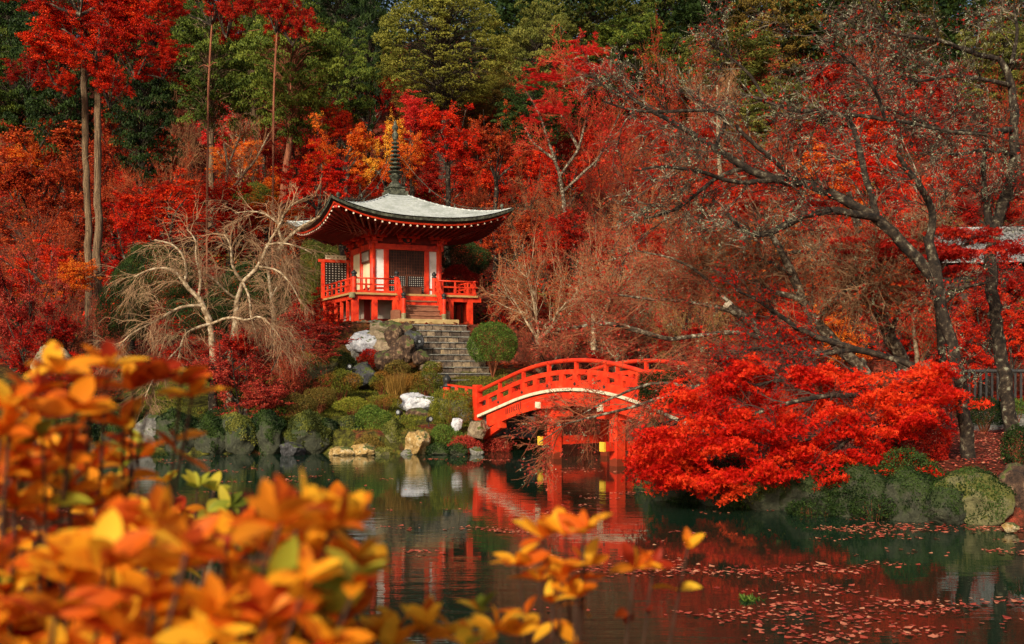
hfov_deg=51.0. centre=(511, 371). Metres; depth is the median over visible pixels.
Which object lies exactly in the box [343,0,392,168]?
cypress tree
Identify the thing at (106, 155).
maple tree
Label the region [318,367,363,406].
clipped shrub
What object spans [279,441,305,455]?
rock
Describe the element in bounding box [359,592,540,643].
azalea bush
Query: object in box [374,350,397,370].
rock
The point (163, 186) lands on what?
maple tree
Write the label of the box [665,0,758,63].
cypress tree
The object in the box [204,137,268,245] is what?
maple tree
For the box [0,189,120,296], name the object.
maple tree
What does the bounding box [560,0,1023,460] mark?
cherry tree
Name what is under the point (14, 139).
maple tree
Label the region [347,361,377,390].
rock
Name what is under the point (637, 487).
rock
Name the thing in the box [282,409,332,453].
rock
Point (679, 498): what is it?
clipped shrub
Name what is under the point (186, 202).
maple tree
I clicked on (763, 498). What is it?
rock
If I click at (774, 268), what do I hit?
thinning maple tree
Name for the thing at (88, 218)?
tall tree
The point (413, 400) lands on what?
rock
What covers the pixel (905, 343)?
maple tree
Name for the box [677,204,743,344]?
maple tree
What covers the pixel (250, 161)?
slender tree
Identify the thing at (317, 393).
clipped shrub
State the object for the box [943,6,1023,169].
cypress tree
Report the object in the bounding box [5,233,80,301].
maple tree
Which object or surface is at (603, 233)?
thinning maple tree
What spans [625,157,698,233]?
maple tree
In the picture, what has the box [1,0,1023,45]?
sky
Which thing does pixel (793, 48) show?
cypress tree
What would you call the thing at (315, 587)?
azalea bush
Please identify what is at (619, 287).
slender tree
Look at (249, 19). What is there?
cypress tree
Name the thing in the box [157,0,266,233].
cypress tree
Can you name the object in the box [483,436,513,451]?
clipped shrub
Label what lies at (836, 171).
maple tree
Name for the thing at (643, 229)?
maple tree
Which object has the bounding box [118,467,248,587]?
azalea bush
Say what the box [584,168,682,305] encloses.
thinning maple tree
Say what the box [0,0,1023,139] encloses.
hilltop wood
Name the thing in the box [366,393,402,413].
clipped shrub
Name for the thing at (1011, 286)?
maple tree
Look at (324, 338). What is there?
maple tree
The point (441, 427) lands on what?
clipped shrub
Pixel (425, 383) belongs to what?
clipped shrub
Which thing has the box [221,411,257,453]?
rock
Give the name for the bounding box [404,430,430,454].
rock
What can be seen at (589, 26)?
cypress tree
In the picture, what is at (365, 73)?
cypress tree
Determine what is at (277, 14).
slender maple tree
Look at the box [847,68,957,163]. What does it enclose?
maple tree
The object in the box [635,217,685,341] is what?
maple tree
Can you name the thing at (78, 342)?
thinning maple tree
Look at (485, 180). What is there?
maple tree
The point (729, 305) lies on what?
cherry tree
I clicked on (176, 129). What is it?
maple tree
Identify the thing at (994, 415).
clipped shrub
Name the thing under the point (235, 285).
clipped shrub
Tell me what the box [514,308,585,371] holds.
thinning maple tree
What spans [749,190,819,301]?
maple tree
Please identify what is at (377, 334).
rock
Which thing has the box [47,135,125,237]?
maple tree
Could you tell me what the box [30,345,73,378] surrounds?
rock
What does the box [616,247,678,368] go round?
maple tree
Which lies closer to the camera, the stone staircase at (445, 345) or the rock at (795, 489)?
the rock at (795, 489)
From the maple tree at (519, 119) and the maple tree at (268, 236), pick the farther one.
the maple tree at (519, 119)
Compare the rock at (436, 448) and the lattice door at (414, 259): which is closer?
the rock at (436, 448)
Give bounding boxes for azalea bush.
[0,336,229,635]
[0,466,392,643]
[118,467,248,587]
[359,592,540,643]
[489,505,704,643]
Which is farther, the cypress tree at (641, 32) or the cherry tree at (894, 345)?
the cypress tree at (641, 32)
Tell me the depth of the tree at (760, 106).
81.74 m
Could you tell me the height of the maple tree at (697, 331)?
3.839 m
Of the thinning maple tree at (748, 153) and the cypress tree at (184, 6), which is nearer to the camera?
the thinning maple tree at (748, 153)
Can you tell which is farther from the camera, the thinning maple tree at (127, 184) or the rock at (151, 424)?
the thinning maple tree at (127, 184)
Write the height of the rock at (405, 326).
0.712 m
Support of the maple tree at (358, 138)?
on the ground at (346, 438)
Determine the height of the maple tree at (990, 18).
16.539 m
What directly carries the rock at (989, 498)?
on the ground at (346, 438)
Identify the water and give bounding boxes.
[0,440,1023,643]
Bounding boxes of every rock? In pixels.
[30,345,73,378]
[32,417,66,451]
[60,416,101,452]
[99,418,129,446]
[128,414,158,441]
[153,407,198,453]
[193,414,225,453]
[250,408,286,453]
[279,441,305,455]
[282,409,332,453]
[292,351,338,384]
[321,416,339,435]
[329,446,354,454]
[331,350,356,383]
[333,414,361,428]
[345,330,376,354]
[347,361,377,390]
[350,351,359,361]
[351,443,375,454]
[367,329,384,338]
[370,322,389,331]
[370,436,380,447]
[373,338,389,351]
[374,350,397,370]
[375,446,390,454]
[380,417,404,442]
[382,320,401,325]
[384,324,402,346]
[388,343,403,360]
[395,335,415,363]
[397,392,433,410]
[400,321,415,334]
[401,449,412,454]
[404,330,423,350]
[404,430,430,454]
[405,407,428,416]
[412,349,429,365]
[425,442,449,454]
[447,442,469,454]
[451,418,462,431]
[467,420,488,439]
[469,446,484,454]
[633,473,652,489]
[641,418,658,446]
[648,464,697,501]
[690,470,746,506]
[740,468,785,510]
[778,463,839,514]
[829,462,888,518]
[880,464,935,522]
[920,481,966,524]
[931,465,1016,525]
[998,462,1023,510]
[1001,522,1019,532]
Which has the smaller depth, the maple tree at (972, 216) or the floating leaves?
the floating leaves
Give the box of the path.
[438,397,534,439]
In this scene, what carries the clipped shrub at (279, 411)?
on the ground at (346, 438)
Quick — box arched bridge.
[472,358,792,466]
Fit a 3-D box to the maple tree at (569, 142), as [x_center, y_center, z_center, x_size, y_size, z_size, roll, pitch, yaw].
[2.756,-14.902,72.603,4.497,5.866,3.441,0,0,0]
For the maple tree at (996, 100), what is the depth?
102.15 m
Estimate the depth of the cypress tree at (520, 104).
67.72 m
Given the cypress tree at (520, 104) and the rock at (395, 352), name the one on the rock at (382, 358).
the rock at (395, 352)
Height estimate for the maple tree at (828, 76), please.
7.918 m
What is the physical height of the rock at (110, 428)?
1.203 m
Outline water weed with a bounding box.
[738,593,764,602]
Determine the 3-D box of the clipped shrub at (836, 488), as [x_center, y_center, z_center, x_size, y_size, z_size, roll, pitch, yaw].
[5.317,1.734,17.198,1.278,0.695,1.216,0,0,42]
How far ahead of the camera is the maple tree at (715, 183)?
65.96 m
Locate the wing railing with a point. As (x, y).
(447, 385)
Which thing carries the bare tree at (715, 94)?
on the ground at (346, 438)
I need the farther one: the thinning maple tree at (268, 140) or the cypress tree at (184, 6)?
the cypress tree at (184, 6)
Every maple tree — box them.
[0,98,136,209]
[0,149,92,258]
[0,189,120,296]
[0,190,93,327]
[0,234,68,362]
[0,289,84,373]
[1,137,46,225]
[2,252,103,348]
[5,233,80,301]
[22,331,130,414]
[27,263,111,355]
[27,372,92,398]
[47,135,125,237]
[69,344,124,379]
[75,169,168,259]
[80,107,188,195]
[92,181,170,350]
[93,91,184,165]
[101,141,211,246]
[103,167,245,277]
[108,169,183,269]
[146,315,282,410]
[167,0,258,295]
[167,117,217,178]
[186,327,305,415]
[189,168,269,276]
[196,93,271,185]
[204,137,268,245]
[217,378,295,418]
[231,164,292,243]
[237,185,307,266]
[239,307,361,394]
[246,100,285,196]
[252,0,326,286]
[259,114,327,185]
[263,327,331,414]
[269,137,361,321]
[286,174,335,266]
[291,287,348,352]
[300,88,351,148]
[302,110,383,255]
[316,154,391,201]
[319,97,384,250]
[347,77,402,135]
[355,107,408,191]
[373,88,446,196]
[376,124,424,186]
[401,137,492,204]
[409,99,482,284]
[432,162,517,259]
[451,134,525,209]
[461,99,534,296]
[465,69,519,140]
[471,219,607,372]
[475,161,582,289]
[476,197,550,305]
[482,132,562,221]
[483,277,538,343]
[503,221,568,326]
[505,111,550,172]
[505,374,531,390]
[507,24,646,212]
[510,280,608,369]
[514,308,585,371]
[522,132,601,213]
[525,115,585,183]
[531,155,634,264]
[541,364,622,433]
[542,199,618,318]
[542,199,666,355]
[563,261,617,368]
[563,262,673,370]
[569,117,678,230]
[570,121,633,182]
[573,309,631,380]
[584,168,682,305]
[584,173,642,230]
[586,313,650,375]
[593,218,654,322]
[611,107,671,177]
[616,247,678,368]
[620,343,994,507]
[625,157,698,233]
[625,212,737,370]
[633,9,735,158]
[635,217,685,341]
[637,283,740,379]
[639,107,724,229]
[647,315,704,360]
[652,114,728,190]
[667,329,741,391]
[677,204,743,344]
[685,152,736,217]
[692,84,805,195]
[692,160,792,242]
[698,21,782,141]
[708,223,807,343]
[708,273,780,361]
[710,328,766,399]
[729,188,839,367]
[741,84,791,127]
[744,72,852,168]
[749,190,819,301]
[759,222,859,396]
[759,286,830,412]
[777,19,856,84]
[779,136,866,236]
[784,45,882,135]
[793,98,908,196]
[794,186,872,294]
[802,303,873,403]
[808,237,905,391]
[818,20,915,126]
[825,223,1023,374]
[842,142,926,238]
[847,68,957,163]
[857,45,950,94]
[861,294,932,400]
[866,189,945,244]
[878,133,996,221]
[887,261,1006,397]
[889,304,973,378]
[916,60,1023,159]
[920,295,1023,397]
[948,234,1023,395]
[951,149,1023,262]
[953,0,1023,64]
[953,61,1023,178]
[963,293,1023,381]
[968,72,1023,127]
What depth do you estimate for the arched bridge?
27.56 m
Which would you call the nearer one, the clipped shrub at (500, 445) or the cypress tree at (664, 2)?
the clipped shrub at (500, 445)
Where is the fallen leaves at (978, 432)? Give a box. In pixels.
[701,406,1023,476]
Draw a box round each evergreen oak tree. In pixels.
[372,0,517,180]
[390,69,493,131]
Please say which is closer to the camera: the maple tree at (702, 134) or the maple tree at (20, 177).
the maple tree at (20, 177)
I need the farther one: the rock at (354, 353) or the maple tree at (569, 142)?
the maple tree at (569, 142)
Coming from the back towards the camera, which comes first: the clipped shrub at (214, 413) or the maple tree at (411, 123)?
the maple tree at (411, 123)
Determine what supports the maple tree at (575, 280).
on the ground at (346, 438)
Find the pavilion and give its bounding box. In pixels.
[286,120,514,323]
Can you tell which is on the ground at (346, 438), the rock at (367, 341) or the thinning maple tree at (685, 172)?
the thinning maple tree at (685, 172)
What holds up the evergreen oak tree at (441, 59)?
on the ground at (346, 438)
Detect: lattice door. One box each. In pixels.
[389,250,405,291]
[406,250,423,293]
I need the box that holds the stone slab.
[392,319,458,323]
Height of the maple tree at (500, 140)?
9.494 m
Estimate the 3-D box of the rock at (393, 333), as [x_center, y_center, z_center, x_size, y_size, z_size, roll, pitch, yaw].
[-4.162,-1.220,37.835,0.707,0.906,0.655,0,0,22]
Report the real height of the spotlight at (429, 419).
0.315 m
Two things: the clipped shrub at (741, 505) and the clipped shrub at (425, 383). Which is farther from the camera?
the clipped shrub at (425, 383)
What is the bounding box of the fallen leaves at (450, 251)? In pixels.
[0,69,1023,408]
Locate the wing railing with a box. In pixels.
[443,374,471,399]
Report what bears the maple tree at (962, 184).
on the ground at (346, 438)
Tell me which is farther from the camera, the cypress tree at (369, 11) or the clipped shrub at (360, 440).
the cypress tree at (369, 11)
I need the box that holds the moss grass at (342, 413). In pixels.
[134,330,506,430]
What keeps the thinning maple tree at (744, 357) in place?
on the ground at (346, 438)
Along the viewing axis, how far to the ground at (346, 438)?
47.37 m
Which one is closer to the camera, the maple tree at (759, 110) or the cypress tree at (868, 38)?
the maple tree at (759, 110)
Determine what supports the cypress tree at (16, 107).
on the ground at (346, 438)
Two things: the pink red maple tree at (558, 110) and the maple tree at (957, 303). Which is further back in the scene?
the pink red maple tree at (558, 110)
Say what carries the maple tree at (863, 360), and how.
on the ground at (346, 438)
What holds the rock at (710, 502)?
on the ground at (346, 438)
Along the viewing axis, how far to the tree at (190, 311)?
37.70 m
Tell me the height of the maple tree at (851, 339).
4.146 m
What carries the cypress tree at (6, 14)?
on the ground at (346, 438)
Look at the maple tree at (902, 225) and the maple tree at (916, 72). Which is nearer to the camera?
the maple tree at (902, 225)
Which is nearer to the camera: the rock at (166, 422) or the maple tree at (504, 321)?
the rock at (166, 422)
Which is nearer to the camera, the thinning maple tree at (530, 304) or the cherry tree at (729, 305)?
the cherry tree at (729, 305)
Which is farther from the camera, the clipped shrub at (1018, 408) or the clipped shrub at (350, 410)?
the clipped shrub at (350, 410)
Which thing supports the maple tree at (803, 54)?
on the ground at (346, 438)
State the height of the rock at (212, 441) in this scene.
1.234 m
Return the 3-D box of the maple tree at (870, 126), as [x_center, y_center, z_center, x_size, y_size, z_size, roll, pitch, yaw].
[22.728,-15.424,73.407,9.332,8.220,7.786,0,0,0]
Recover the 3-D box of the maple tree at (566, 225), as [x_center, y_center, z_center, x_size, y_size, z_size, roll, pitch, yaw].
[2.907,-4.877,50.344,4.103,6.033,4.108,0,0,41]
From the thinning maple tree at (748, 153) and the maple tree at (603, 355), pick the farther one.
the thinning maple tree at (748, 153)
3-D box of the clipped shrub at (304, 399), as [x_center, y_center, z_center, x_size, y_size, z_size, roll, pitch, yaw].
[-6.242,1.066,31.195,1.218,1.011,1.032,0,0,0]
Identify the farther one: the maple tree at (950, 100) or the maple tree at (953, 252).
the maple tree at (950, 100)
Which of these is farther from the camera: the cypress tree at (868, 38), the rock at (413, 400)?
the cypress tree at (868, 38)
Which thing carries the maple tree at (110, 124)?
on the ground at (346, 438)
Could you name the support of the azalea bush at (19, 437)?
on the ground at (346, 438)
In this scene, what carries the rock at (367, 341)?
on the rock
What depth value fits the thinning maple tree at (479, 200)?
58.06 m
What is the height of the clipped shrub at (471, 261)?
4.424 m
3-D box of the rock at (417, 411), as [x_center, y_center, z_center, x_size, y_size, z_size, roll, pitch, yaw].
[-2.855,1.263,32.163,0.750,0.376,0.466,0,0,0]
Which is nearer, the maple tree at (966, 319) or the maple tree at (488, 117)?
the maple tree at (966, 319)
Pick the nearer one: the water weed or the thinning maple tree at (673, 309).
the water weed
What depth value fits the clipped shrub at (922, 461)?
16.74 m
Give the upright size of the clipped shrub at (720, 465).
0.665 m
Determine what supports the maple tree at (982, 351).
on the ground at (346, 438)
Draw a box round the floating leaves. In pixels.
[20,454,1023,642]
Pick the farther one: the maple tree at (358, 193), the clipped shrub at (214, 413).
the maple tree at (358, 193)
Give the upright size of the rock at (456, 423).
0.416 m
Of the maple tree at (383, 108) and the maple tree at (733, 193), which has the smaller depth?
the maple tree at (733, 193)
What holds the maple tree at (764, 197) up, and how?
on the ground at (346, 438)
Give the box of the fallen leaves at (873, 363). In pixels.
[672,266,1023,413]
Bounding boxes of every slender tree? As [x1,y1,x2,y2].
[214,113,281,203]
[227,232,322,345]
[262,179,329,249]
[581,257,638,349]
[684,65,744,174]
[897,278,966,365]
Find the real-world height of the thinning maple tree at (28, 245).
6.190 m
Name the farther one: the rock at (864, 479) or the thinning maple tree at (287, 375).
the thinning maple tree at (287, 375)
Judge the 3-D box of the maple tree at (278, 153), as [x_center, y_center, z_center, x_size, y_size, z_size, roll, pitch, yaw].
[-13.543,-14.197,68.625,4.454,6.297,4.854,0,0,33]
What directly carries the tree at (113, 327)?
on the ground at (346, 438)
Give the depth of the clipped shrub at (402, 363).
35.67 m
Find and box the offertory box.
[402,286,422,293]
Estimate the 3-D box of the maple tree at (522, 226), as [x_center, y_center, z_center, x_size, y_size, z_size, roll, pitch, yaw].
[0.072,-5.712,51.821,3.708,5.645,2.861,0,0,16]
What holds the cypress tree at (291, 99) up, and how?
on the ground at (346, 438)
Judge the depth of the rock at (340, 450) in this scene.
28.81 m
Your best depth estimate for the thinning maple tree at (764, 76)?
89.80 m
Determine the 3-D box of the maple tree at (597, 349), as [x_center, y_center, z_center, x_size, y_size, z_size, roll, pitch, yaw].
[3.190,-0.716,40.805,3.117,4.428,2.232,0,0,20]
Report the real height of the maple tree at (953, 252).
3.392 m
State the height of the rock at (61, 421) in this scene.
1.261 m
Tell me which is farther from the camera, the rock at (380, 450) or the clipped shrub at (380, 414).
the clipped shrub at (380, 414)
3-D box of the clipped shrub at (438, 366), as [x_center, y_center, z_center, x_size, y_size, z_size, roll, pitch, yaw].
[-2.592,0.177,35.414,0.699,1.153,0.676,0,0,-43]
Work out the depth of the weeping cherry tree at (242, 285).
33.32 m
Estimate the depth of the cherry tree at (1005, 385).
22.34 m
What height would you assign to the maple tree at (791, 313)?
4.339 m
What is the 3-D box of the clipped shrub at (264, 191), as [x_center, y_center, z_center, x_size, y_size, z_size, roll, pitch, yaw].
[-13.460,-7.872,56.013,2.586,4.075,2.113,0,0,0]
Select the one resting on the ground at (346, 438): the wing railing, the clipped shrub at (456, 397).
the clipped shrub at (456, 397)
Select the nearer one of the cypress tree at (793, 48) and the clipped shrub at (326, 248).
the clipped shrub at (326, 248)
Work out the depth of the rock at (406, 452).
29.08 m
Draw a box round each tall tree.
[0,0,195,352]
[38,0,137,356]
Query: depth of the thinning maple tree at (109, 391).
34.04 m
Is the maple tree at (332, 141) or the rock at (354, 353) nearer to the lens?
the rock at (354, 353)
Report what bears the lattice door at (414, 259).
in the pavilion
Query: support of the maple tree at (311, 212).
on the ground at (346, 438)
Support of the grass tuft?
on the ground at (346, 438)
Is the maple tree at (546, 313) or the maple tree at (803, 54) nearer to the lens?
the maple tree at (546, 313)
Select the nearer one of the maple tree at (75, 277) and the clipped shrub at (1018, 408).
the clipped shrub at (1018, 408)
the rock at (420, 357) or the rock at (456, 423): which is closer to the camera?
the rock at (456, 423)
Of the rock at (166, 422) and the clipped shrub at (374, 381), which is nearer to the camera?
the rock at (166, 422)
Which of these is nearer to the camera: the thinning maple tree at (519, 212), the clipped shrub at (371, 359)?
the clipped shrub at (371, 359)
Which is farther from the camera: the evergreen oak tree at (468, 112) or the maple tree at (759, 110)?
the maple tree at (759, 110)
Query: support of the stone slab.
on the ground at (346, 438)
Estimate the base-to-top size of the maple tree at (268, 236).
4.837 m
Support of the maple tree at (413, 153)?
on the ground at (346, 438)
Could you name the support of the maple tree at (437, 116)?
on the ground at (346, 438)
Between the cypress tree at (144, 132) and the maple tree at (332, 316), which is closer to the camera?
the maple tree at (332, 316)
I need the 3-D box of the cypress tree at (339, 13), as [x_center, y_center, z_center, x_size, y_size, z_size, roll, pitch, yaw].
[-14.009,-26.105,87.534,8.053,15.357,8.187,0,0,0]
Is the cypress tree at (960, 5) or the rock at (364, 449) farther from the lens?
the cypress tree at (960, 5)
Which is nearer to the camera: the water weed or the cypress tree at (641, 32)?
the water weed
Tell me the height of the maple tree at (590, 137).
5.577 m
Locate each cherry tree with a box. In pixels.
[89,188,326,422]
[175,177,349,407]
[495,212,810,502]
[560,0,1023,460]
[607,175,926,385]
[681,258,917,390]
[743,174,970,382]
[806,0,1023,433]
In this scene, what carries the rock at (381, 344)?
on the ground at (346, 438)
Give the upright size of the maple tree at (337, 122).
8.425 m
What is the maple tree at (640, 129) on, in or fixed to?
on the ground at (346, 438)
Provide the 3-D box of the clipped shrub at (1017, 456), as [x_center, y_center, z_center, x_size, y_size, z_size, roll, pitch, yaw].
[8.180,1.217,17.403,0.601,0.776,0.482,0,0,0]
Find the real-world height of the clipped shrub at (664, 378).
1.829 m
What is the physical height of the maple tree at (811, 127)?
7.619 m
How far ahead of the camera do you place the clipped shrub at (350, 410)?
31.82 m
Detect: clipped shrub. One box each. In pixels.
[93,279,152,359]
[109,241,195,358]
[112,406,149,421]
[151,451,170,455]
[154,405,199,419]
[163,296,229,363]
[197,408,230,420]
[208,260,291,353]
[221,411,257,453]
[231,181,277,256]
[248,404,286,416]
[279,392,318,415]
[297,238,339,321]
[303,386,337,413]
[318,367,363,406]
[331,396,372,415]
[353,434,384,447]
[354,404,392,428]
[355,348,376,369]
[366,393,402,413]
[367,370,391,398]
[383,359,411,379]
[399,417,419,426]
[404,368,442,395]
[422,360,443,392]
[427,388,473,424]
[430,423,463,444]
[442,242,491,321]
[442,264,482,323]
[447,435,483,453]
[466,320,517,377]
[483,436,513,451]
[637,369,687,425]
[667,492,699,503]
[700,455,756,474]
[721,495,749,508]
[784,493,845,517]
[801,460,880,498]
[847,490,898,520]
[874,444,943,476]
[885,424,953,461]
[916,473,940,491]
[954,395,1003,433]
[996,397,1023,420]
[997,423,1023,463]
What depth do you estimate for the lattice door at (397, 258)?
41.90 m
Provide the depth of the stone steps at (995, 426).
26.14 m
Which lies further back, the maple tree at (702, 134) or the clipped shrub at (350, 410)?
the maple tree at (702, 134)
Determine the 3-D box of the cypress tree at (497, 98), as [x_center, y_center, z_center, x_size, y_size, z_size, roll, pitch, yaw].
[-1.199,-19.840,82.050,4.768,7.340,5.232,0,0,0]
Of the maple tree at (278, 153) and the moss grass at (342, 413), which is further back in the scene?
the maple tree at (278, 153)
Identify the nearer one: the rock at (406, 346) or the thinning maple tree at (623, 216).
the rock at (406, 346)
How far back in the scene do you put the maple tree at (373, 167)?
50.50 m
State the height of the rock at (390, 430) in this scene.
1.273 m
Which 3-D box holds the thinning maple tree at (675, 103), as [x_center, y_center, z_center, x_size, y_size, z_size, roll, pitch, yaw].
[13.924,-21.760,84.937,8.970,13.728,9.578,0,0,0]
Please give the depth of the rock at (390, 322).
38.55 m
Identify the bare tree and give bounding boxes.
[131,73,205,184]
[693,29,745,167]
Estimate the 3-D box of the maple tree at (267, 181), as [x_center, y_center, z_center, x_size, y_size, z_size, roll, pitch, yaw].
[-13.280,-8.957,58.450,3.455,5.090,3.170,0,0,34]
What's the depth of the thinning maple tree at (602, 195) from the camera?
57.38 m
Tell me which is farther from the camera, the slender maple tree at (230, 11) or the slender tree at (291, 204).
the slender maple tree at (230, 11)
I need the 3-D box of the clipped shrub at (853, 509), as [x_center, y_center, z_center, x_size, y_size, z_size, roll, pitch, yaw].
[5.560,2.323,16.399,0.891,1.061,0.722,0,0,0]
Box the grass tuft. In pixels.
[382,371,412,397]
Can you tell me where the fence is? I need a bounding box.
[895,369,1023,407]
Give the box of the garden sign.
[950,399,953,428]
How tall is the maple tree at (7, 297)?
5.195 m
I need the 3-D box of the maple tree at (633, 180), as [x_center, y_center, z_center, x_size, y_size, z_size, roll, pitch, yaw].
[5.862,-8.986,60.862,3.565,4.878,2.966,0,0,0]
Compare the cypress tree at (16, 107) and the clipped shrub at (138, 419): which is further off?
the cypress tree at (16, 107)
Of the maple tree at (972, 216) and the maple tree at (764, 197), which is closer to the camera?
the maple tree at (764, 197)
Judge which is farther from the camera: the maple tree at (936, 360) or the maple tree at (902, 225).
the maple tree at (902, 225)
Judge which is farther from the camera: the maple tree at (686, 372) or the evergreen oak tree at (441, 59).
the evergreen oak tree at (441, 59)
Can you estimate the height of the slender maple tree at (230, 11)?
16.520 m
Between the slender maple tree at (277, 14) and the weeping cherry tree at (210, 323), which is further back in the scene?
the slender maple tree at (277, 14)
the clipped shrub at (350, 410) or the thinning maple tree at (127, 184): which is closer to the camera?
the clipped shrub at (350, 410)
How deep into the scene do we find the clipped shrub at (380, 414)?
30.16 m
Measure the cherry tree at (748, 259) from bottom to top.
4.278 m
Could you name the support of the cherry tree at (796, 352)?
on the ground at (346, 438)
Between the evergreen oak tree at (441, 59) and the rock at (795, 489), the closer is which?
the rock at (795, 489)
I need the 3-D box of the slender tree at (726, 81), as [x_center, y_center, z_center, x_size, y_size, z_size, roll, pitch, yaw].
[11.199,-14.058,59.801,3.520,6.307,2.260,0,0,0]
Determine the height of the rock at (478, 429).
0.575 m
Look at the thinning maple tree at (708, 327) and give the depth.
35.85 m
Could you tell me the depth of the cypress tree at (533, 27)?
85.42 m
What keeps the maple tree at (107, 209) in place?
on the ground at (346, 438)
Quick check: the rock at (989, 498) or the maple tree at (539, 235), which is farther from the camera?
the maple tree at (539, 235)
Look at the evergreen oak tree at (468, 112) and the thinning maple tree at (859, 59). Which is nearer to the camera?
the evergreen oak tree at (468, 112)
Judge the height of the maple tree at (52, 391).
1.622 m
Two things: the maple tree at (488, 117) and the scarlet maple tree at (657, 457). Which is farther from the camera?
the maple tree at (488, 117)
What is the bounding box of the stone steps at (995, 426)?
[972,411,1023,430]
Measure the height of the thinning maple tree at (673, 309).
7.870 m
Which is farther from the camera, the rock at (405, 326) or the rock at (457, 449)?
the rock at (405, 326)
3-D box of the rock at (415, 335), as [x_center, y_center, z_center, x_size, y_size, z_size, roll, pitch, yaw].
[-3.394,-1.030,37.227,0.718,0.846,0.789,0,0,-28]
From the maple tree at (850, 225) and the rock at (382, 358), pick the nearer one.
the rock at (382, 358)
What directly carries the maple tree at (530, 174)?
on the ground at (346, 438)
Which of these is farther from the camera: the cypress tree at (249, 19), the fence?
the cypress tree at (249, 19)
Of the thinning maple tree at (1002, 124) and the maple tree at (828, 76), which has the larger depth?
the maple tree at (828, 76)
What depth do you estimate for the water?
13.28 m
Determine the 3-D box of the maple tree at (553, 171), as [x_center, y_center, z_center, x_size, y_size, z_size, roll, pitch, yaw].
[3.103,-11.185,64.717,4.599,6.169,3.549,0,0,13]
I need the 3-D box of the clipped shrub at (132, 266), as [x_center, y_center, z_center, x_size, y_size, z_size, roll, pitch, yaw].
[-13.428,-2.539,40.011,3.280,4.703,2.541,0,0,0]
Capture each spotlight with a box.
[395,409,402,414]
[415,339,420,347]
[426,416,432,426]
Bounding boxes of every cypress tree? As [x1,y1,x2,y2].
[0,0,79,132]
[0,0,120,211]
[0,27,72,151]
[103,33,187,239]
[114,0,212,165]
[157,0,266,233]
[214,0,304,202]
[229,0,353,255]
[296,0,385,143]
[296,28,383,186]
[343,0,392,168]
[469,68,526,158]
[484,0,570,79]
[490,74,574,212]
[500,0,585,115]
[535,0,646,122]
[581,2,683,127]
[627,0,707,109]
[650,22,787,141]
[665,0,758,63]
[722,0,830,123]
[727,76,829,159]
[780,0,890,104]
[840,0,946,85]
[899,0,992,75]
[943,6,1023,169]
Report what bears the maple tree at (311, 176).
on the ground at (346, 438)
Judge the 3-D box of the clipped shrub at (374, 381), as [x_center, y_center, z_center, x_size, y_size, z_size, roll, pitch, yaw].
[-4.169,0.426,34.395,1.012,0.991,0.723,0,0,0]
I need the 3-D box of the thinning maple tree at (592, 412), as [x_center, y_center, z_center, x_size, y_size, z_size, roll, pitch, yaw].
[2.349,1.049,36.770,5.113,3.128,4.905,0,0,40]
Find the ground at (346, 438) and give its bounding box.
[0,38,1023,525]
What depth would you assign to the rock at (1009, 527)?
14.91 m
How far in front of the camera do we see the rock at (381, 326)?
38.27 m
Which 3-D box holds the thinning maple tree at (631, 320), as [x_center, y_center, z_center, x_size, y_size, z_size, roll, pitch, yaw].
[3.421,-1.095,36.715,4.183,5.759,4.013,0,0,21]
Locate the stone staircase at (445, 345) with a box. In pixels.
[412,324,490,388]
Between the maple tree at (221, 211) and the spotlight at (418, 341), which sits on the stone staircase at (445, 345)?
the spotlight at (418, 341)
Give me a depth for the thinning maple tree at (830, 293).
43.86 m
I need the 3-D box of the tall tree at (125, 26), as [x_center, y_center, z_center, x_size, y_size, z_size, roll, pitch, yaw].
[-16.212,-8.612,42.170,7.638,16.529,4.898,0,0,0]
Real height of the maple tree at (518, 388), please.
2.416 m
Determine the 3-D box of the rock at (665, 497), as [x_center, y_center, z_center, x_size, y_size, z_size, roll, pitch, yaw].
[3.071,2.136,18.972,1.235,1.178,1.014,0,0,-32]
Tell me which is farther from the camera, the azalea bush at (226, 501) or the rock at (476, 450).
the rock at (476, 450)

